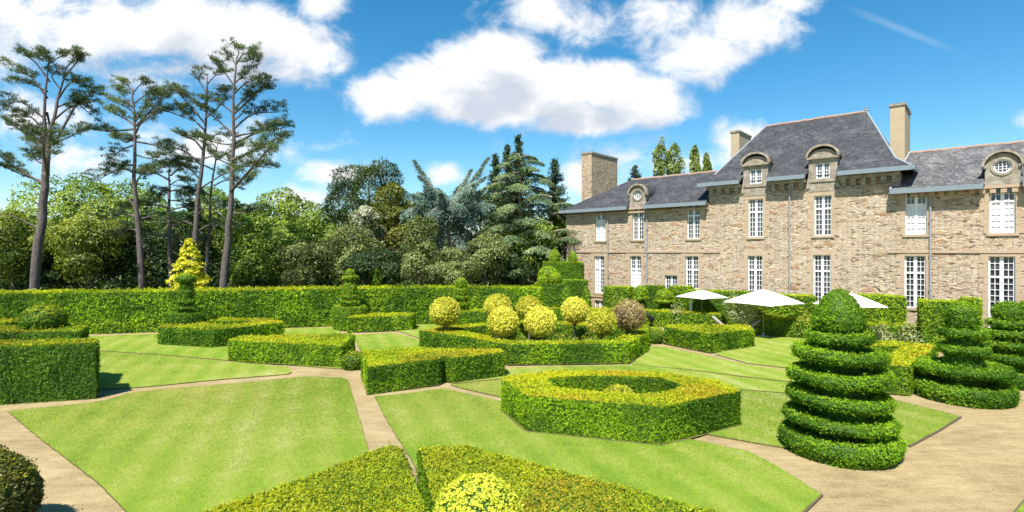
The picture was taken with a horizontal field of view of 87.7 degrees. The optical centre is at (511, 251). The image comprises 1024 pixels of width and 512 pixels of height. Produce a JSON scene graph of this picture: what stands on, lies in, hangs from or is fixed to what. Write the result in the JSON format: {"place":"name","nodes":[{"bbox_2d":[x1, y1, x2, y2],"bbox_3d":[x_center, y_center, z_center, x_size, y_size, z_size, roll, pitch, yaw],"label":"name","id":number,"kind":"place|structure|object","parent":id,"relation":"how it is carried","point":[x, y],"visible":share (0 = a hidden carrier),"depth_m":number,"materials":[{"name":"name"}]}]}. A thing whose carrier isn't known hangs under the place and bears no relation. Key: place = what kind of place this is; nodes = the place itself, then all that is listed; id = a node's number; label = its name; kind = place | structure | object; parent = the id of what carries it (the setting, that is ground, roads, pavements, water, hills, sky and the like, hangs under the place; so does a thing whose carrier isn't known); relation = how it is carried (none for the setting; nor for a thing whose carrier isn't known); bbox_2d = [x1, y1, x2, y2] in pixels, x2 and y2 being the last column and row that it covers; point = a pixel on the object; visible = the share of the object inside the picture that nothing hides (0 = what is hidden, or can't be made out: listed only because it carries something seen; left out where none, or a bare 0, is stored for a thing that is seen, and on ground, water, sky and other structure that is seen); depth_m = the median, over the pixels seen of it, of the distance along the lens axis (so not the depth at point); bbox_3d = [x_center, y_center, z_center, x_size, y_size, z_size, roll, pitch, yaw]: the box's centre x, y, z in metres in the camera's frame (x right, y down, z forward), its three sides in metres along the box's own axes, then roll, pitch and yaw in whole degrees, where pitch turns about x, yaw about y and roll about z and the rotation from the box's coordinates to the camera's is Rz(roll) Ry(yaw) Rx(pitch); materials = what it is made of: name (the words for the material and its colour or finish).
{"place":"outdoors","nodes":[
{"label":"outdoors","id":0,"kind":"place"},
{"bbox_2d":[98,352,291,389],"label":"lawn","id":1,"kind":"structure","parent":0,"point":[189,376],"depth_m":22.04,"materials":[{"name":"green plant"}]},
{"bbox_2d":[89,327,342,369],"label":"lawn","id":2,"kind":"structure","parent":0,"point":[134,342],"depth_m":27.57,"materials":[{"name":"green plant"}]},
{"bbox_2d":[0,253,566,286],"bbox_3d":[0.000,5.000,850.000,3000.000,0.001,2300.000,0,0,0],"label":"ground","id":3,"kind":"structure","parent":0,"point":[288,267],"depth_m":150.10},
{"bbox_2d":[0,209,51,290],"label":"broadleaf tree","id":4,"kind":"object","parent":3,"relation":"on","point":[7,256],"visible":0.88,"depth_m":45.40,"materials":[{"name":"green plant"}]},
{"bbox_2d":[4,240,84,289],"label":"broadleaf tree","id":5,"kind":"object","parent":3,"relation":"on","point":[50,274],"visible":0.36,"depth_m":47.38,"materials":[{"name":"green plant"}]},
{"bbox_2d":[0,42,106,290],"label":"pine tree","id":6,"kind":"object","parent":3,"relation":"on","point":[43,151],"visible":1,"depth_m":38.28,"materials":[{"name":"green plant"}]},
{"bbox_2d":[0,174,117,282],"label":"broadleaf tree","id":7,"kind":"object","parent":3,"relation":"on","point":[54,200],"visible":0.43,"depth_m":54.23,"materials":[{"name":"green plant"}]},
{"bbox_2d":[45,214,131,288],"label":"broadleaf tree","id":8,"kind":"object","parent":3,"relation":"on","point":[88,256],"visible":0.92,"depth_m":45.95,"materials":[{"name":"green plant"}]},
{"bbox_2d":[59,172,153,288],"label":"broadleaf tree","id":9,"kind":"object","parent":3,"relation":"on","point":[113,193],"visible":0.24,"depth_m":56.60,"materials":[{"name":"green plant"}]},
{"bbox_2d":[87,218,155,288],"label":"broadleaf tree","id":10,"kind":"object","parent":3,"relation":"on","point":[114,271],"visible":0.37,"depth_m":49.26,"materials":[{"name":"green plant"}]},
{"bbox_2d":[78,74,198,288],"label":"pine tree","id":11,"kind":"object","parent":3,"relation":"on","point":[133,137],"visible":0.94,"depth_m":41.02,"materials":[{"name":"green plant"}]},
{"bbox_2d":[107,188,198,287],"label":"broadleaf tree","id":12,"kind":"object","parent":3,"relation":"on","point":[157,208],"visible":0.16,"depth_m":54.20,"materials":[{"name":"green plant"}]},
{"bbox_2d":[102,209,217,286],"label":"broadleaf tree","id":13,"kind":"object","parent":3,"relation":"on","point":[176,245],"visible":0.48,"depth_m":50.08,"materials":[{"name":"green plant"}]},
{"bbox_2d":[109,158,221,288],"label":"pine tree","id":14,"kind":"object","parent":3,"relation":"on","point":[190,205],"visible":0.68,"depth_m":43.94,"materials":[{"name":"green plant"}]},
{"bbox_2d":[165,238,212,288],"bbox_3d":[-23.087,2.031,38.491,4.572,6.137,4.706,0,0,0],"label":"golden conifer","id":15,"kind":"object","parent":3,"relation":"on","point":[194,267],"visible":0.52,"depth_m":38.15,"materials":[{"name":"yellow plant"}]},
{"bbox_2d":[147,64,245,282],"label":"pine tree","id":16,"kind":"object","parent":3,"relation":"on","point":[180,90],"visible":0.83,"depth_m":41.97,"materials":[{"name":"green plant"}]},
{"bbox_2d":[162,133,246,286],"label":"pine tree","id":17,"kind":"object","parent":3,"relation":"on","point":[237,146],"visible":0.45,"depth_m":44.47,"materials":[{"name":"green plant"}]},
{"bbox_2d":[179,186,239,283],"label":"broadleaf tree","id":18,"kind":"object","parent":3,"relation":"on","point":[218,234],"visible":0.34,"depth_m":56.95,"materials":[{"name":"green plant"}]},
{"bbox_2d":[188,34,296,287],"bbox_3d":[-18.654,-5.419,36.637,7.588,21.082,10.881,0,0,-24],"label":"pine tree","id":19,"kind":"object","parent":3,"relation":"on","point":[271,124],"visible":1,"depth_m":39.19,"materials":[{"name":"green plant"}]},
{"bbox_2d":[229,249,264,286],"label":"broadleaf tree","id":20,"kind":"object","parent":3,"relation":"on","point":[238,268],"visible":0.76,"depth_m":45.14,"materials":[{"name":"green plant"}]},
{"bbox_2d":[219,203,285,285],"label":"broadleaf tree","id":21,"kind":"object","parent":3,"relation":"on","point":[255,221],"visible":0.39,"depth_m":48.49,"materials":[{"name":"green plant"}]},
{"bbox_2d":[0,258,540,290],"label":"undergrowth","id":22,"kind":"object","parent":3,"relation":"on","point":[213,273],"visible":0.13,"depth_m":48.07,"materials":[{"name":"green plant"}]},
{"bbox_2d":[0,283,544,334],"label":"tall hedge","id":23,"kind":"object","parent":3,"relation":"on","point":[115,311],"visible":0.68,"depth_m":34.29,"materials":[{"name":"green plant"}]},
{"bbox_2d":[229,221,316,287],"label":"broadleaf tree","id":24,"kind":"object","parent":3,"relation":"on","point":[269,241],"visible":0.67,"depth_m":45.34,"materials":[{"name":"green plant"}]},
{"bbox_2d":[232,187,318,260],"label":"broadleaf tree","id":25,"kind":"object","parent":3,"relation":"on","point":[282,209],"visible":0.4,"depth_m":52.69,"materials":[{"name":"green plant"}]},
{"bbox_2d":[276,238,328,286],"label":"broadleaf tree","id":26,"kind":"object","parent":3,"relation":"on","point":[291,273],"visible":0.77,"depth_m":42.80,"materials":[{"name":"green plant"}]},
{"bbox_2d":[293,208,344,286],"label":"broadleaf tree","id":27,"kind":"object","parent":3,"relation":"on","point":[321,228],"visible":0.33,"depth_m":48.79,"materials":[{"name":"green plant"}]},
{"bbox_2d":[297,221,387,285],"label":"broadleaf tree","id":28,"kind":"object","parent":3,"relation":"on","point":[336,262],"visible":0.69,"depth_m":42.45,"materials":[{"name":"green plant"}]},
{"bbox_2d":[314,156,412,240],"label":"broadleaf tree","id":29,"kind":"object","parent":3,"relation":"on","point":[354,184],"visible":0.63,"depth_m":55.13,"materials":[{"name":"green plant"}]},
{"bbox_2d":[344,205,386,285],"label":"broadleaf tree","id":30,"kind":"object","parent":3,"relation":"on","point":[362,214],"visible":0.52,"depth_m":45.95,"materials":[{"name":"green plant"}]},
{"bbox_2d":[341,248,403,285],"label":"broadleaf tree","id":31,"kind":"object","parent":3,"relation":"on","point":[389,267],"visible":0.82,"depth_m":40.94,"materials":[{"name":"green plant"}]},
{"bbox_2d":[364,182,417,285],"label":"broadleaf tree","id":32,"kind":"object","parent":3,"relation":"on","point":[392,213],"visible":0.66,"depth_m":49.36,"materials":[{"name":"green plant"}]},
{"bbox_2d":[398,214,438,285],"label":"broadleaf tree","id":33,"kind":"object","parent":3,"relation":"on","point":[417,258],"visible":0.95,"depth_m":40.60,"materials":[{"name":"green plant"}]},
{"bbox_2d":[398,157,496,271],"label":"cedar tree","id":34,"kind":"object","parent":3,"relation":"on","point":[453,208],"visible":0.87,"depth_m":44.38,"materials":[{"name":"green plant"}]},
{"bbox_2d":[422,247,484,285],"bbox_3d":[-4.336,2.362,40.004,4.724,5.485,4.027,0,0,0],"label":"broadleaf tree","id":35,"kind":"object","parent":3,"relation":"on","point":[449,271],"visible":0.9,"depth_m":39.38,"materials":[{"name":"green plant"}]},
{"bbox_2d":[454,229,513,286],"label":"broadleaf tree","id":36,"kind":"object","parent":3,"relation":"on","point":[483,255],"visible":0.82,"depth_m":40.95,"materials":[{"name":"green plant"}]},
{"bbox_2d":[487,250,536,285],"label":"broadleaf tree","id":37,"kind":"object","parent":3,"relation":"on","point":[521,269],"visible":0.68,"depth_m":42.13,"materials":[{"name":"green plant"}]},
{"bbox_2d":[463,152,566,285],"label":"cedar tree","id":38,"kind":"object","parent":3,"relation":"on","point":[518,203],"visible":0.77,"depth_m":46.97,"materials":[{"name":"green plant"}]},
{"bbox_2d":[499,214,566,284],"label":"broadleaf tree","id":39,"kind":"object","parent":3,"relation":"on","point":[536,259],"visible":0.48,"depth_m":46.04,"materials":[{"name":"green plant"}]},
{"bbox_2d":[519,194,581,253],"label":"cedar tree","id":40,"kind":"object","parent":3,"relation":"on","point":[541,248],"visible":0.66,"depth_m":45.81,"materials":[{"name":"green plant"}]},
{"bbox_2d":[543,157,570,230],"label":"spruce tree","id":41,"kind":"object","parent":3,"relation":"on","point":[555,174],"visible":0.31,"depth_m":51.82,"materials":[{"name":"green plant"}]},
{"bbox_2d":[686,288,750,324],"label":"clipped hedge","id":42,"kind":"object","parent":3,"relation":"on","point":[713,305],"visible":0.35,"depth_m":35.75,"materials":[{"name":"green plant"}]},
{"bbox_2d":[559,102,1023,327],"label":"manor house","id":43,"kind":"structure","parent":3,"relation":"on","point":[852,202],"depth_m":33.47,"materials":[{"name":"stone"}]},
{"bbox_2d":[590,253,606,294],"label":"window","id":44,"kind":"structure","parent":43,"relation":"in","point":[600,258],"depth_m":43.88,"materials":[{"name":"white paint"}]},
{"bbox_2d":[591,211,609,241],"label":"window","id":45,"kind":"structure","parent":43,"relation":"in","point":[599,233],"depth_m":43.90,"materials":[{"name":"white paint"}]},
{"bbox_2d":[626,253,645,287],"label":"window","id":46,"kind":"structure","parent":43,"relation":"in","point":[637,259],"depth_m":41.64,"materials":[{"name":"white paint"}]},
{"bbox_2d":[628,209,647,240],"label":"window","id":47,"kind":"structure","parent":43,"relation":"in","point":[637,221],"depth_m":41.55,"materials":[{"name":"white paint"}]},
{"bbox_2d":[681,253,703,289],"bbox_3d":[13.069,1.415,38.614,1.709,2.822,0.275,0,0,42],"label":"window","id":48,"kind":"structure","parent":43,"relation":"in","point":[691,269],"depth_m":38.66,"materials":[{"name":"white paint"}]},
{"bbox_2d":[682,205,704,240],"bbox_3d":[13.143,-2.255,38.549,1.724,2.882,0.275,0,0,42],"label":"window","id":49,"kind":"structure","parent":43,"relation":"in","point":[696,223],"depth_m":38.61,"materials":[{"name":"white paint"}]},
{"bbox_2d":[741,251,768,291],"bbox_3d":[16.297,1.515,35.760,1.725,3.122,0.275,0,0,42],"label":"window","id":50,"kind":"structure","parent":43,"relation":"in","point":[755,279],"depth_m":35.79,"materials":[{"name":"white paint"}]},
{"bbox_2d":[743,194,768,238],"bbox_3d":[16.350,-2.335,35.712,1.697,2.982,0.275,0,0,42],"label":"window","id":51,"kind":"structure","parent":43,"relation":"in","point":[757,203],"depth_m":35.74,"materials":[{"name":"white paint"}]},
{"bbox_2d":[806,250,837,304],"bbox_3d":[19.261,1.605,33.135,1.731,3.442,0.275,0,0,42],"label":"window","id":52,"kind":"structure","parent":43,"relation":"in","point":[825,263],"depth_m":33.19,"materials":[{"name":"white paint"}]},
{"bbox_2d":[807,189,838,237],"bbox_3d":[19.313,-2.335,33.089,1.721,2.922,0.275,0,0,42],"label":"window","id":53,"kind":"structure","parent":43,"relation":"in","point":[826,218],"depth_m":33.11,"materials":[{"name":"white paint"}]},
{"bbox_2d":[896,253,934,310],"bbox_3d":[22.732,1.610,30.062,1.751,3.392,0.275,0,0,42],"label":"window","id":54,"kind":"structure","parent":43,"relation":"in","point":[915,286],"depth_m":30.12,"materials":[{"name":"white paint"}]},
{"bbox_2d":[897,192,935,236],"bbox_3d":[22.760,-2.255,30.036,1.762,2.842,0.275,0,0,42],"label":"window","id":55,"kind":"structure","parent":43,"relation":"in","point":[914,222],"depth_m":30.09,"materials":[{"name":"white paint"}]},
{"bbox_2d":[979,253,1023,327],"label":"window","id":56,"kind":"structure","parent":43,"relation":"in","point":[1004,281],"depth_m":27.74,"materials":[{"name":"white paint"}]},
{"bbox_2d":[980,185,1023,235],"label":"window","id":57,"kind":"structure","parent":43,"relation":"in","point":[1003,216],"depth_m":27.69,"materials":[{"name":"white paint"}]},
{"bbox_2d":[355,333,419,350],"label":"lawn","id":58,"kind":"structure","parent":0,"point":[382,340],"depth_m":29.41,"materials":[{"name":"green plant"}]},
{"bbox_2d":[0,327,1023,511],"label":"gravel path","id":59,"kind":"structure","parent":0,"point":[971,459],"depth_m":12.58,"materials":[{"name":"beige gravel"}]},
{"bbox_2d":[0,444,45,511],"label":"dark round shrub","id":60,"kind":"object","parent":59,"relation":"on","point":[22,480],"visible":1,"depth_m":9.18,"materials":[{"name":"green plant"}]},
{"bbox_2d":[0,304,101,404],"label":"stepped topiary","id":61,"kind":"object","parent":59,"relation":"on","point":[47,354],"visible":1,"depth_m":17.90,"materials":[{"name":"green plant"}]},
{"bbox_2d":[165,273,206,324],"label":"tiered topiary","id":62,"kind":"object","parent":59,"relation":"on","point":[185,313],"visible":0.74,"depth_m":30.17,"materials":[{"name":"green plant"}]},
{"bbox_2d":[329,269,368,330],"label":"tiered topiary","id":63,"kind":"object","parent":59,"relation":"on","point":[345,308],"visible":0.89,"depth_m":34.06,"materials":[{"name":"green plant"}]},
{"bbox_2d":[534,248,588,307],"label":"stepped topiary","id":64,"kind":"object","parent":59,"relation":"on","point":[555,275],"visible":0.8,"depth_m":40.97,"materials":[{"name":"green plant"}]},
{"bbox_2d":[602,285,633,307],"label":"clipped hedge","id":65,"kind":"object","parent":59,"relation":"on","point":[624,292],"visible":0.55,"depth_m":39.97,"materials":[{"name":"green plant"}]},
{"bbox_2d":[724,288,804,336],"bbox_3d":[14.750,3.570,31.300,3.100,2.860,3.100,0,0,-30],"label":"parasol","id":66,"kind":"object","parent":59,"relation":"on","point":[763,297],"visible":0.98,"depth_m":30.67,"materials":[{"name":"white fabric"}]},
{"bbox_2d":[743,291,815,329],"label":"clipped hedge","id":67,"kind":"object","parent":59,"relation":"on","point":[808,300],"visible":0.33,"depth_m":32.52,"materials":[{"name":"green plant"}]},
{"bbox_2d":[776,286,907,471],"bbox_3d":[8.243,2.951,13.411,2.852,4.164,2.859,0,0,0],"label":"tiered topiary","id":68,"kind":"object","parent":59,"relation":"on","point":[838,410],"visible":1,"depth_m":12.78,"materials":[{"name":"green plant"}]},
{"bbox_2d":[915,298,967,344],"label":"clipped hedge","id":69,"kind":"object","parent":59,"relation":"on","point":[930,319],"visible":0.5,"depth_m":27.30,"materials":[{"name":"green plant"}]},
{"bbox_2d":[911,301,1022,409],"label":"tiered topiary","id":70,"kind":"object","parent":59,"relation":"on","point":[962,372],"visible":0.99,"depth_m":17.68,"materials":[{"name":"green plant"}]},
{"bbox_2d":[979,300,1023,390],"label":"tiered topiary","id":71,"kind":"object","parent":59,"relation":"on","point":[1005,322],"visible":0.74,"depth_m":19.71,"materials":[{"name":"green plant"}]},
{"bbox_2d":[0,0,1023,252],"label":"sky","id":72,"kind":"structure","parent":0,"point":[443,86],"materials":[{"name":"blue"}]},
{"bbox_2d":[5,324,1023,511],"bbox_3d":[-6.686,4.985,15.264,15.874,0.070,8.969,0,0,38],"label":"lawn","id":73,"kind":"structure","parent":0,"point":[218,496],"depth_m":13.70,"materials":[{"name":"green plant"}]},
{"bbox_2d":[398,324,652,344],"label":"lawn","id":74,"kind":"structure","parent":0,"point":[417,329],"depth_m":33.52,"materials":[{"name":"green plant"}]},
{"bbox_2d":[507,340,649,364],"bbox_3d":[1.349,4.940,27.296,12.482,0.001,8.020,0,0,0],"label":"soil bed","id":75,"kind":"object","parent":74,"relation":"on","point":[584,363],"visible":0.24,"depth_m":23.57,"materials":[{"name":"brown soil"}]},
{"bbox_2d":[429,295,460,330],"bbox_3d":[-3.454,3.616,27.402,1.658,2.773,1.663,0,0,0],"label":"ball tree","id":76,"kind":"object","parent":75,"relation":"on","point":[444,312],"visible":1,"depth_m":26.94,"materials":[{"name":"yellow plant"}]},
{"bbox_2d":[487,305,518,338],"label":"ball tree","id":77,"kind":"object","parent":75,"relation":"on","point":[502,321],"visible":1,"depth_m":24.90,"materials":[{"name":"yellow plant"}]},
{"bbox_2d":[418,321,650,365],"bbox_3d":[1.136,4.463,27.433,11.341,1.171,8.691,0,0,22],"label":"clipped hedge","id":78,"kind":"object","parent":75,"relation":"on","point":[618,346],"visible":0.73,"depth_m":24.27,"materials":[{"name":"green plant"}]},
{"bbox_2d":[523,306,557,340],"bbox_3d":[1.337,3.745,25.104,1.663,2.514,1.659,0,0,0],"label":"ball tree","id":79,"kind":"object","parent":75,"relation":"on","point":[540,322],"visible":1,"depth_m":24.64,"materials":[{"name":"yellow plant"}]},
{"bbox_2d":[561,296,589,339],"bbox_3d":[3.320,3.647,27.983,1.651,2.710,1.539,0,0,0],"label":"ball tree","id":80,"kind":"object","parent":75,"relation":"on","point":[575,310],"visible":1,"depth_m":27.58,"materials":[{"name":"yellow plant"}]},
{"bbox_2d":[586,306,616,339],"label":"ball tree","id":81,"kind":"object","parent":75,"relation":"on","point":[601,321],"visible":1,"depth_m":25.08,"materials":[{"name":"yellow plant"}]},
{"bbox_2d":[612,298,646,332],"bbox_3d":[5.796,3.643,26.404,1.735,2.719,1.745,0,0,0],"label":"ball tree","id":82,"kind":"object","parent":75,"relation":"on","point":[630,314],"visible":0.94,"depth_m":25.92,"materials":[{"name":"grey plant"}]},
{"bbox_2d":[375,388,820,511],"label":"lawn","id":83,"kind":"structure","parent":0,"point":[680,472],"depth_m":12.71,"materials":[{"name":"green plant"}]},
{"bbox_2d":[453,365,788,392],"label":"lawn","id":84,"kind":"structure","parent":0,"point":[732,381],"depth_m":21.33,"materials":[{"name":"green plant"}]},
{"bbox_2d":[360,373,505,393],"bbox_3d":[-3.024,4.943,21.049,5.565,0.001,3.406,0,0,-20],"label":"soil bed","id":85,"kind":"object","parent":84,"relation":"on","point":[408,388],"visible":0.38,"depth_m":19.78,"materials":[{"name":"brown soil"}]},
{"bbox_2d":[358,346,505,394],"bbox_3d":[-3.050,4.449,21.114,5.682,1.162,3.502,0,0,-21],"label":"clipped hedge","id":86,"kind":"object","parent":85,"relation":"on","point":[390,370],"visible":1,"depth_m":20.20,"materials":[{"name":"green plant"}]},
{"bbox_2d":[451,380,957,449],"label":"lawn","id":87,"kind":"structure","parent":0,"point":[761,423],"depth_m":15.64,"materials":[{"name":"green plant"}]},
{"bbox_2d":[499,409,741,444],"bbox_3d":[3.109,4.943,15.819,7.021,0.001,4.431,0,0,0],"label":"soil bed","id":88,"kind":"object","parent":87,"relation":"on","point":[520,426],"visible":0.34,"depth_m":14.27,"materials":[{"name":"brown soil"}]},
{"bbox_2d":[500,369,742,444],"bbox_3d":[3.125,4.432,15.823,7.030,1.188,4.388,0,0,0],"label":"clipped hedge","id":89,"kind":"object","parent":88,"relation":"on","point":[658,407],"visible":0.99,"depth_m":14.64,"materials":[{"name":"green plant"}]},
{"bbox_2d":[632,347,794,381],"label":"lawn","id":90,"kind":"structure","parent":0,"point":[651,355],"depth_m":23.41,"materials":[{"name":"green plant"}]},
{"bbox_2d":[722,291,760,324],"bbox_3d":[13.796,3.711,31.930,2.153,2.589,2.221,0,0,0],"label":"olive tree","id":91,"kind":"object","parent":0,"point":[738,313],"visible":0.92,"depth_m":31.65,"materials":[{"name":"green plant"}]},
{"bbox_2d":[716,337,809,368],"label":"lawn","id":92,"kind":"structure","parent":0,"point":[740,355],"depth_m":25.94,"materials":[{"name":"green plant"}]},
{"label":"soil bed","id":93,"kind":"structure","parent":0,"visible":0},
{"bbox_2d":[545,305,721,327],"bbox_3d":[7.785,4.381,36.176,12.062,1.358,2.078,0,0,17],"label":"clipped hedge","id":94,"kind":"object","parent":93,"relation":"on","point":[663,317],"visible":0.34,"depth_m":34.87,"materials":[{"name":"green plant"}]},
{"label":"soil bed","id":95,"kind":"structure","parent":0,"visible":0},
{"bbox_2d":[754,314,919,341],"bbox_3d":[18.765,4.390,30.071,9.378,1.345,1.397,0,0,30],"label":"clipped hedge","id":96,"kind":"object","parent":95,"relation":"on","point":[777,326],"visible":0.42,"depth_m":31.04,"materials":[{"name":"green plant"}]},
{"bbox_2d":[854,292,909,324],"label":"clipped hedge","id":97,"kind":"object","parent":95,"relation":"on","point":[895,311],"visible":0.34,"depth_m":29.35,"materials":[{"name":"green plant"}]},
{"label":"soil bed","id":98,"kind":"structure","parent":0,"visible":0},
{"bbox_2d":[227,333,355,366],"bbox_3d":[-10.144,4.440,24.546,5.917,1.210,3.618,0,0,0],"label":"clipped hedge","id":99,"kind":"object","parent":98,"relation":"on","point":[321,350],"visible":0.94,"depth_m":23.68,"materials":[{"name":"green plant"}]},
{"label":"soil bed","id":100,"kind":"structure","parent":0,"visible":0},
{"bbox_2d":[156,316,284,347],"bbox_3d":[-16.292,4.420,30.040,6.589,1.287,5.134,0,0,0],"label":"clipped hedge","id":101,"kind":"object","parent":100,"relation":"on","point":[210,332],"visible":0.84,"depth_m":28.46,"materials":[{"name":"green plant"}]},
{"label":"soil bed","id":102,"kind":"structure","parent":0,"visible":0},
{"bbox_2d":[346,311,416,332],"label":"clipped hedge","id":103,"kind":"object","parent":102,"relation":"on","point":[378,322],"visible":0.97,"depth_m":33.29,"materials":[{"name":"green plant"}]},
{"label":"soil bed","id":104,"kind":"structure","parent":0,"visible":0},
{"bbox_2d":[663,322,756,352],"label":"clipped hedge","id":105,"kind":"object","parent":104,"relation":"on","point":[712,338],"visible":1,"depth_m":27.39,"materials":[{"name":"green plant"}]},
{"label":"soil bed","id":106,"kind":"structure","parent":0,"visible":0},
{"bbox_2d":[870,339,938,396],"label":"clipped hedge","id":107,"kind":"object","parent":106,"relation":"on","point":[903,369],"visible":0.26,"depth_m":19.77,"materials":[{"name":"green plant"}]},
{"label":"soil bed","id":108,"kind":"structure","parent":0,"visible":0},
{"bbox_2d":[201,441,428,511],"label":"clipped hedge","id":109,"kind":"object","parent":108,"relation":"on","point":[381,479],"visible":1,"depth_m":8.83,"materials":[{"name":"green plant"}]},
{"label":"soil bed","id":110,"kind":"structure","parent":0,"visible":0},
{"bbox_2d":[414,443,728,511],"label":"clipped hedge","id":111,"kind":"object","parent":110,"relation":"on","point":[539,487],"visible":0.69,"depth_m":9.10,"materials":[{"name":"green plant"}]},
{"bbox_2d":[432,471,523,511],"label":"golden dome shrub","id":112,"kind":"object","parent":111,"relation":"in","point":[481,492],"visible":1,"depth_m":7.13,"materials":[{"name":"yellow plant"}]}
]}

